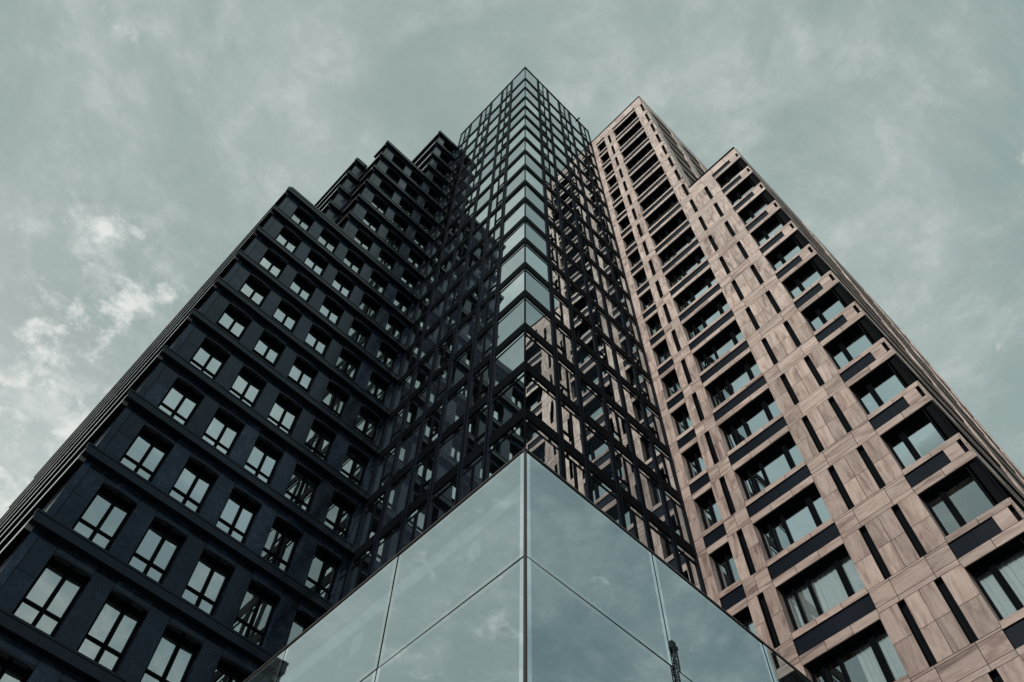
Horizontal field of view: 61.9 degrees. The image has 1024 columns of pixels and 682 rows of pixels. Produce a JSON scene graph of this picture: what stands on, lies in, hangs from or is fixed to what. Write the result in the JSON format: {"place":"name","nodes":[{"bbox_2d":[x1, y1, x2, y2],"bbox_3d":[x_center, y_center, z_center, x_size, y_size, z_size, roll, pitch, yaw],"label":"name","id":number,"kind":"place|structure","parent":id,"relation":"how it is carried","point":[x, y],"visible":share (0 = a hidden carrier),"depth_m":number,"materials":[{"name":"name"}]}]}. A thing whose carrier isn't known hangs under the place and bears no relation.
{"place":"outdoors","nodes":[
{"label":"outdoors","id":0,"kind":"place"},
{"bbox_2d":[0,130,458,681],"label":"dark stone tower","id":1,"kind":"structure","parent":0,"point":[190,500],"depth_m":32.00,"materials":[{"name":"stone"}]},
{"bbox_2d":[0,646,35,681],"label":"window","id":2,"kind":"structure","parent":1,"relation":"in","point":[13,668],"depth_m":21.22,"materials":[{"name":"black metal"}]},
{"bbox_2d":[12,552,92,636],"bbox_3d":[-12.453,6.927,23.090,1.228,2.445,0.356,41,-69,-19],"label":"window","id":3,"kind":"structure","parent":1,"relation":"in","point":[47,602],"depth_m":23.33,"materials":[{"name":"grey glass"}]},
{"bbox_2d":[72,481,138,549],"bbox_3d":[-12.409,5.400,25.940,1.228,2.445,0.356,41,-69,-19],"label":"window","id":4,"kind":"structure","parent":1,"relation":"in","point":[103,518],"depth_m":26.23,"materials":[{"name":"grey glass"}]},
{"bbox_2d":[77,588,149,671],"bbox_3d":[-11.099,8.099,23.697,1.228,2.445,0.356,41,-69,-19],"label":"window","id":5,"kind":"structure","parent":1,"relation":"in","point":[107,640],"depth_m":23.95,"materials":[{"name":"grey glass"}]},
{"bbox_2d":[119,423,174,481],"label":"window","id":6,"kind":"structure","parent":1,"relation":"in","point":[146,453],"depth_m":29.14,"materials":[{"name":"grey glass"}]},
{"bbox_2d":[128,514,187,583],"bbox_3d":[-11.054,6.572,26.547,1.228,2.445,0.356,41,-69,-19],"label":"window","id":7,"kind":"structure","parent":1,"relation":"in","point":[156,551],"depth_m":26.86,"materials":[{"name":"grey glass"}]},
{"bbox_2d":[140,621,203,681],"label":"window","id":8,"kind":"structure","parent":1,"relation":"in","point":[172,659],"depth_m":24.79,"materials":[{"name":"grey glass"}]},
{"bbox_2d":[157,376,205,425],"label":"window","id":9,"kind":"structure","parent":1,"relation":"in","point":[179,402],"depth_m":32.04,"materials":[{"name":"grey glass"}]},
{"bbox_2d":[168,455,219,512],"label":"window","id":10,"kind":"structure","parent":1,"relation":"in","point":[193,484],"depth_m":29.77,"materials":[{"name":"grey glass"}]},
{"bbox_2d":[181,546,235,615],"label":"window","id":11,"kind":"structure","parent":1,"relation":"in","point":[206,584],"depth_m":27.47,"materials":[{"name":"grey glass"}]},
{"bbox_2d":[189,336,230,378],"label":"window","id":12,"kind":"structure","parent":1,"relation":"in","point":[207,358],"depth_m":34.96,"materials":[{"name":"grey glass"}]},
{"bbox_2d":[201,406,245,455],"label":"window","id":13,"kind":"structure","parent":1,"relation":"in","point":[222,432],"depth_m":32.66,"materials":[{"name":"grey glass"}]},
{"bbox_2d":[211,654,253,681],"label":"window","id":14,"kind":"structure","parent":1,"relation":"in","point":[228,669],"depth_m":25.78,"materials":[{"name":"black metal"}]},
{"bbox_2d":[216,302,252,340],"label":"window","id":15,"kind":"structure","parent":1,"relation":"in","point":[232,322],"depth_m":37.85,"materials":[{"name":"grey glass"}]},
{"bbox_2d":[216,485,261,543],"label":"window","id":16,"kind":"structure","parent":1,"relation":"in","point":[236,518],"depth_m":30.38,"materials":[{"name":"grey glass"}]},
{"bbox_2d":[229,364,267,407],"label":"window","id":17,"kind":"structure","parent":1,"relation":"in","point":[245,386],"depth_m":35.57,"materials":[{"name":"grey glass"}]},
{"bbox_2d":[239,273,271,306],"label":"window","id":18,"kind":"structure","parent":1,"relation":"in","point":[250,289],"depth_m":40.78,"materials":[{"name":"black glass"}]},
{"bbox_2d":[232,577,281,646],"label":"window","id":19,"kind":"structure","parent":1,"relation":"in","point":[253,618],"depth_m":28.08,"materials":[{"name":"black glass"}]},
{"bbox_2d":[244,434,283,484],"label":"window","id":20,"kind":"structure","parent":1,"relation":"in","point":[262,461],"depth_m":33.27,"materials":[{"name":"grey glass"}]},
{"bbox_2d":[252,329,286,366],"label":"window","id":21,"kind":"structure","parent":1,"relation":"in","point":[266,348],"depth_m":38.49,"materials":[{"name":"grey glass"}]},
{"bbox_2d":[258,248,287,278],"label":"window","id":22,"kind":"structure","parent":1,"relation":"in","point":[269,262],"depth_m":43.67,"materials":[{"name":"grey glass"}]},
{"bbox_2d":[261,514,303,572],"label":"window","id":23,"kind":"structure","parent":1,"relation":"in","point":[279,548],"depth_m":30.99,"materials":[{"name":"grey glass"}]},
{"bbox_2d":[267,391,302,434],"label":"window","id":24,"kind":"structure","parent":1,"relation":"in","point":[284,415],"depth_m":36.17,"materials":[{"name":"grey glass"}]},
{"bbox_2d":[272,299,302,331],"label":"window","id":25,"kind":"structure","parent":1,"relation":"in","point":[285,316],"depth_m":41.35,"materials":[{"name":"grey glass"}]},
{"bbox_2d":[275,226,301,252],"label":"window","id":26,"kind":"structure","parent":1,"relation":"in","point":[283,237],"depth_m":46.55,"materials":[{"name":"grey glass"}]},
{"bbox_2d":[286,607,317,644],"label":"window","id":27,"kind":"structure","parent":1,"relation":"in","point":[300,623],"depth_m":29.17,"materials":[{"name":"black glass"}]},
{"bbox_2d":[290,206,314,230],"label":"window","id":28,"kind":"structure","parent":1,"relation":"in","point":[297,216],"depth_m":49.49,"materials":[{"name":"black glass"}]},
{"bbox_2d":[289,272,316,302],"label":"window","id":29,"kind":"structure","parent":1,"relation":"in","point":[300,287],"depth_m":44.30,"materials":[{"name":"black glass"}]},
{"bbox_2d":[287,354,318,392],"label":"window","id":30,"kind":"structure","parent":1,"relation":"in","point":[300,374],"depth_m":39.09,"materials":[{"name":"grey glass"}]},
{"bbox_2d":[284,462,321,511],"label":"window","id":31,"kind":"structure","parent":1,"relation":"in","point":[301,489],"depth_m":33.90,"materials":[{"name":"black glass"}]},
{"bbox_2d":[304,249,328,275],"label":"window","id":32,"kind":"structure","parent":1,"relation":"in","point":[311,260],"depth_m":47.18,"materials":[{"name":"black glass"}]},
{"bbox_2d":[304,322,332,356],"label":"window","id":33,"kind":"structure","parent":1,"relation":"in","point":[318,342],"depth_m":41.99,"materials":[{"name":"black glass"}]},
{"bbox_2d":[304,417,336,460],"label":"window","id":34,"kind":"structure","parent":1,"relation":"in","point":[319,441],"depth_m":36.81,"materials":[{"name":"black glass"}]},
{"bbox_2d":[305,543,342,600],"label":"window","id":35,"kind":"structure","parent":1,"relation":"in","point":[323,570],"depth_m":31.60,"materials":[{"name":"black glass"}]},
{"bbox_2d":[317,228,339,252],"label":"window","id":36,"kind":"structure","parent":1,"relation":"in","point":[323,238],"depth_m":50.06,"materials":[{"name":"black glass"}]},
{"bbox_2d":[319,295,344,325],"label":"window","id":37,"kind":"structure","parent":1,"relation":"in","point":[327,309],"depth_m":44.90,"materials":[{"name":"black glass"}]},
{"bbox_2d":[321,379,349,417],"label":"window","id":38,"kind":"structure","parent":1,"relation":"in","point":[333,399],"depth_m":39.70,"materials":[{"name":"black glass"}]},
{"bbox_2d":[324,489,357,537],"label":"window","id":39,"kind":"structure","parent":1,"relation":"in","point":[339,516],"depth_m":34.53,"materials":[{"name":"black glass"}]},
{"bbox_2d":[332,271,355,297],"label":"window","id":40,"kind":"structure","parent":1,"relation":"in","point":[339,283],"depth_m":47.81,"materials":[{"name":"black glass"}]},
{"bbox_2d":[335,346,361,380],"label":"window","id":41,"kind":"structure","parent":1,"relation":"in","point":[346,364],"depth_m":42.60,"materials":[{"name":"black glass"}]},
{"bbox_2d":[343,249,364,273],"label":"window","id":42,"kind":"structure","parent":1,"relation":"in","point":[350,260],"depth_m":50.72,"materials":[{"name":"black glass"}]},
{"bbox_2d":[341,443,369,485],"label":"window","id":43,"kind":"structure","parent":1,"relation":"in","point":[354,466],"depth_m":37.41,"materials":[{"name":"black glass"}]},
{"bbox_2d":[348,318,371,347],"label":"window","id":44,"kind":"structure","parent":1,"relation":"in","point":[356,332],"depth_m":45.51,"materials":[{"name":"black glass"}]},
{"bbox_2d":[354,229,373,250],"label":"window","id":45,"kind":"structure","parent":1,"relation":"in","point":[358,237],"depth_m":53.74,"materials":[{"name":"black glass"}]},
{"bbox_2d":[354,404,380,441],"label":"window","id":46,"kind":"structure","parent":1,"relation":"in","point":[365,424],"depth_m":40.32,"materials":[{"name":"black glass"}]},
{"bbox_2d":[359,292,380,319],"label":"window","id":47,"kind":"structure","parent":1,"relation":"in","point":[366,305],"depth_m":48.42,"materials":[{"name":"black glass"}]},
{"bbox_2d":[362,211,381,231],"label":"window","id":48,"kind":"structure","parent":1,"relation":"in","point":[367,219],"depth_m":56.67,"materials":[{"name":"black glass"}]},
{"bbox_2d":[366,370,389,402],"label":"window","id":49,"kind":"structure","parent":1,"relation":"in","point":[375,387],"depth_m":43.23,"materials":[{"name":"black glass"}]},
{"bbox_2d":[368,269,388,293],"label":"window","id":50,"kind":"structure","parent":1,"relation":"in","point":[375,281],"depth_m":51.32,"materials":[{"name":"black glass"}]},
{"bbox_2d":[371,194,388,213],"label":"window","id":51,"kind":"structure","parent":1,"relation":"in","point":[375,202],"depth_m":59.64,"materials":[{"name":"black glass"}]},
{"bbox_2d":[378,179,394,197],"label":"window","id":52,"kind":"structure","parent":1,"relation":"in","point":[385,189],"depth_m":62.63,"materials":[{"name":"black glass"}]},
{"bbox_2d":[378,248,396,270],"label":"window","id":53,"kind":"structure","parent":1,"relation":"in","point":[382,257],"depth_m":54.34,"materials":[{"name":"black glass"}]},
{"bbox_2d":[376,340,398,369],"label":"window","id":54,"kind":"structure","parent":1,"relation":"in","point":[384,354],"depth_m":46.13,"materials":[{"name":"black glass"}]},
{"bbox_2d":[386,167,400,182],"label":"window","id":55,"kind":"structure","parent":1,"relation":"in","point":[388,172],"depth_m":65.58,"materials":[{"name":"black glass"}]},
{"bbox_2d":[385,229,402,250],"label":"window","id":56,"kind":"structure","parent":1,"relation":"in","point":[389,238],"depth_m":57.30,"materials":[{"name":"black glass"}]},
{"bbox_2d":[386,314,405,339],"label":"window","id":57,"kind":"structure","parent":1,"relation":"in","point":[393,327],"depth_m":49.02,"materials":[{"name":"black glass"}]},
{"bbox_2d":[392,154,405,169],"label":"window","id":58,"kind":"structure","parent":1,"relation":"in","point":[394,159],"depth_m":68.56,"materials":[{"name":"black glass"}]},
{"bbox_2d":[392,213,408,231],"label":"window","id":59,"kind":"structure","parent":1,"relation":"in","point":[396,221],"depth_m":60.24,"materials":[{"name":"black glass"}]},
{"bbox_2d":[394,290,411,313],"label":"window","id":60,"kind":"structure","parent":1,"relation":"in","point":[400,302],"depth_m":51.93,"materials":[{"name":"black glass"}]},
{"bbox_2d":[399,197,413,215],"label":"window","id":61,"kind":"structure","parent":1,"relation":"in","point":[405,207],"depth_m":63.22,"materials":[{"name":"black glass"}]},
{"bbox_2d":[401,268,418,289],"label":"window","id":62,"kind":"structure","parent":1,"relation":"in","point":[406,278],"depth_m":54.97,"materials":[{"name":"black glass"}]},
{"bbox_2d":[405,183,418,199],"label":"window","id":63,"kind":"structure","parent":1,"relation":"in","point":[407,189],"depth_m":66.19,"materials":[{"name":"black glass"}]},
{"bbox_2d":[408,248,423,269],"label":"window","id":64,"kind":"structure","parent":1,"relation":"in","point":[412,258],"depth_m":57.89,"materials":[{"name":"black glass"}]},
{"bbox_2d":[410,170,423,186],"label":"window","id":65,"kind":"structure","parent":1,"relation":"in","point":[412,176],"depth_m":69.15,"materials":[{"name":"black glass"}]},
{"bbox_2d":[414,231,428,249],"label":"window","id":66,"kind":"structure","parent":1,"relation":"in","point":[417,239],"depth_m":60.87,"materials":[{"name":"black glass"}]},
{"bbox_2d":[419,215,432,232],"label":"window","id":67,"kind":"structure","parent":1,"relation":"in","point":[423,223],"depth_m":63.86,"materials":[{"name":"black glass"}]},
{"bbox_2d":[424,200,436,215],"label":"window","id":68,"kind":"structure","parent":1,"relation":"in","point":[427,207],"depth_m":66.81,"materials":[{"name":"black glass"}]},
{"bbox_2d":[0,0,1023,517],"label":"sky","id":69,"kind":"structure","parent":0,"point":[142,141],"materials":[{"name":"grey"}]},
{"bbox_2d":[592,96,1023,681],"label":"tan stone tower","id":70,"kind":"structure","parent":0,"point":[850,476],"depth_m":32.68,"materials":[{"name":"stone"}]},
{"bbox_2d":[620,124,642,146],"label":"window","id":71,"kind":"structure","parent":70,"relation":"in","point":[640,126],"depth_m":76.93,"materials":[{"name":"black glass"}]},
{"bbox_2d":[624,134,647,157],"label":"window","id":72,"kind":"structure","parent":70,"relation":"in","point":[639,142],"depth_m":73.71,"materials":[{"name":"black glass"}]},
{"bbox_2d":[628,145,652,169],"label":"window","id":73,"kind":"structure","parent":70,"relation":"in","point":[650,148],"depth_m":70.69,"materials":[{"name":"black glass"}]},
{"bbox_2d":[632,157,658,182],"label":"window","id":74,"kind":"structure","parent":70,"relation":"in","point":[656,159],"depth_m":67.63,"materials":[{"name":"black metal"}]},
{"bbox_2d":[642,293,653,310],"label":"window","id":75,"kind":"structure","parent":70,"relation":"in","point":[649,300],"depth_m":51.36,"materials":[{"name":"black glass"}]},
{"bbox_2d":[637,169,664,196],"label":"window","id":76,"kind":"structure","parent":70,"relation":"in","point":[661,172],"depth_m":64.72,"materials":[{"name":"black glass"}]},
{"bbox_2d":[649,317,661,335],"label":"window","id":77,"kind":"structure","parent":70,"relation":"in","point":[656,325],"depth_m":48.49,"materials":[{"name":"black glass"}]},
{"bbox_2d":[642,182,671,210],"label":"window","id":78,"kind":"structure","parent":70,"relation":"in","point":[667,186],"depth_m":61.85,"materials":[{"name":"black glass"}]},
{"bbox_2d":[648,197,677,225],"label":"window","id":79,"kind":"structure","parent":70,"relation":"in","point":[675,199],"depth_m":59.12,"materials":[{"name":"black glass"}]},
{"bbox_2d":[656,344,670,364],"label":"window","id":80,"kind":"structure","parent":70,"relation":"in","point":[663,354],"depth_m":45.64,"materials":[{"name":"black glass"}]},
{"bbox_2d":[654,213,686,245],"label":"window","id":81,"kind":"structure","parent":70,"relation":"in","point":[682,218],"depth_m":56.03,"materials":[{"name":"black glass"}]},
{"bbox_2d":[665,374,680,396],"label":"window","id":82,"kind":"structure","parent":70,"relation":"in","point":[672,385],"depth_m":42.78,"materials":[{"name":"black glass"}]},
{"bbox_2d":[661,231,695,265],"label":"window","id":83,"kind":"structure","parent":70,"relation":"in","point":[691,236],"depth_m":53.16,"materials":[{"name":"black glass"}]},
{"bbox_2d":[675,409,691,434],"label":"window","id":84,"kind":"structure","parent":70,"relation":"in","point":[683,421],"depth_m":39.91,"materials":[{"name":"black glass"}]},
{"bbox_2d":[668,250,705,287],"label":"window","id":85,"kind":"structure","parent":70,"relation":"in","point":[696,260],"depth_m":50.30,"materials":[{"name":"black glass"}]},
{"bbox_2d":[686,448,705,478],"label":"window","id":86,"kind":"structure","parent":70,"relation":"in","point":[695,462],"depth_m":37.05,"materials":[{"name":"black glass"}]},
{"bbox_2d":[676,272,716,311],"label":"window","id":87,"kind":"structure","parent":70,"relation":"in","point":[710,280],"depth_m":47.45,"materials":[{"name":"black glass"}]},
{"bbox_2d":[686,296,729,339],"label":"window","id":88,"kind":"structure","parent":70,"relation":"in","point":[722,305],"depth_m":44.57,"materials":[{"name":"black glass"}]},
{"bbox_2d":[699,494,720,529],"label":"window","id":89,"kind":"structure","parent":70,"relation":"in","point":[709,510],"depth_m":34.19,"materials":[{"name":"black glass"}]},
{"bbox_2d":[697,325,744,371],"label":"window","id":90,"kind":"structure","parent":70,"relation":"in","point":[734,336],"depth_m":41.72,"materials":[{"name":"black glass"}]},
{"bbox_2d":[714,548,739,590],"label":"window","id":91,"kind":"structure","parent":70,"relation":"in","point":[725,565],"depth_m":31.33,"materials":[{"name":"black glass"}]},
{"bbox_2d":[718,166,741,187],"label":"window","id":92,"kind":"structure","parent":70,"relation":"in","point":[736,170],"depth_m":54.30,"materials":[{"name":"black glass"}]},
{"bbox_2d":[709,356,760,407],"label":"window","id":93,"kind":"structure","parent":70,"relation":"in","point":[749,370],"depth_m":38.86,"materials":[{"name":"black glass"}]},
{"bbox_2d":[729,181,753,204],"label":"window","id":94,"kind":"structure","parent":70,"relation":"in","point":[748,186],"depth_m":51.45,"materials":[{"name":"black glass"}]},
{"bbox_2d":[738,613,757,636],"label":"window","id":95,"kind":"structure","parent":70,"relation":"in","point":[747,621],"depth_m":28.87,"materials":[{"name":"black glass"}]},
{"bbox_2d":[723,393,780,449],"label":"window","id":96,"kind":"structure","parent":70,"relation":"in","point":[767,409],"depth_m":36.00,"materials":[{"name":"grey glass"}]},
{"bbox_2d":[741,198,767,224],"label":"window","id":97,"kind":"structure","parent":70,"relation":"in","point":[759,206],"depth_m":48.59,"materials":[{"name":"black glass"}]},
{"bbox_2d":[754,218,782,245],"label":"window","id":98,"kind":"structure","parent":70,"relation":"in","point":[770,230],"depth_m":45.72,"materials":[{"name":"black glass"}]},
{"bbox_2d":[739,437,803,499],"bbox_3d":[10.063,5.022,32.909,0.092,1.959,2.729,41,-69,-19],"label":"window","id":99,"kind":"structure","parent":70,"relation":"in","point":[785,457],"depth_m":33.13,"materials":[{"name":"grey glass"}]},
{"bbox_2d":[768,240,800,270],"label":"window","id":100,"kind":"structure","parent":70,"relation":"in","point":[792,248],"depth_m":42.86,"materials":[{"name":"black glass"}]},
{"bbox_2d":[758,488,830,558],"bbox_3d":[10.018,6.539,30.077,0.092,1.959,2.729,41,-69,-19],"label":"window","id":101,"kind":"structure","parent":70,"relation":"in","point":[798,520],"depth_m":30.28,"materials":[{"name":"grey glass"}]},
{"bbox_2d":[785,265,821,298],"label":"window","id":102,"kind":"structure","parent":70,"relation":"in","point":[810,275],"depth_m":40.00,"materials":[{"name":"black glass"}]},
{"bbox_2d":[781,550,864,630],"bbox_3d":[10.028,8.103,27.271,0.244,1.959,2.729,41,-69,-19],"label":"window","id":103,"kind":"structure","parent":70,"relation":"in","point":[837,580],"depth_m":27.42,"materials":[{"name":"grey glass"}]},
{"bbox_2d":[805,293,844,331],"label":"window","id":104,"kind":"structure","parent":70,"relation":"in","point":[831,306],"depth_m":37.14,"materials":[{"name":"grey glass"}]},
{"bbox_2d":[827,327,872,368],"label":"window","id":105,"kind":"structure","parent":70,"relation":"in","point":[856,342],"depth_m":34.28,"materials":[{"name":"grey glass"}]},
{"bbox_2d":[810,626,906,681],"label":"window","id":106,"kind":"structure","parent":70,"relation":"in","point":[879,660],"depth_m":24.63,"materials":[{"name":"grey glass"}]},
{"bbox_2d":[854,366,905,414],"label":"window","id":107,"kind":"structure","parent":70,"relation":"in","point":[886,385],"depth_m":31.41,"materials":[{"name":"grey glass"}]},
{"bbox_2d":[885,414,945,468],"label":"window","id":108,"kind":"structure","parent":70,"relation":"in","point":[920,437],"depth_m":28.55,"materials":[{"name":"grey glass"}]},
{"bbox_2d":[923,471,994,535],"bbox_3d":[13.589,4.891,25.495,0.224,1.960,1.973,41,-69,-19],"label":"window","id":109,"kind":"structure","parent":70,"relation":"in","point":[958,517],"depth_m":26.04,"materials":[{"name":"black metal"}]},
{"bbox_2d":[971,543,1023,619],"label":"window","id":110,"kind":"structure","parent":70,"relation":"in","point":[1002,586],"depth_m":23.14,"materials":[{"name":"grey glass"}]},
{"label":"ground","id":111,"kind":"structure","parent":0,"visible":0},
{"bbox_2d":[341,66,707,599],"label":"glass tower","id":112,"kind":"structure","parent":111,"relation":"on","point":[524,332],"depth_m":39.18,"materials":[{"name":"black glass"}]},
{"bbox_2d":[243,447,812,681],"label":"glass pavilion","id":113,"kind":"structure","parent":111,"relation":"on","point":[525,564],"depth_m":12.54,"materials":[{"name":"grey glass"}]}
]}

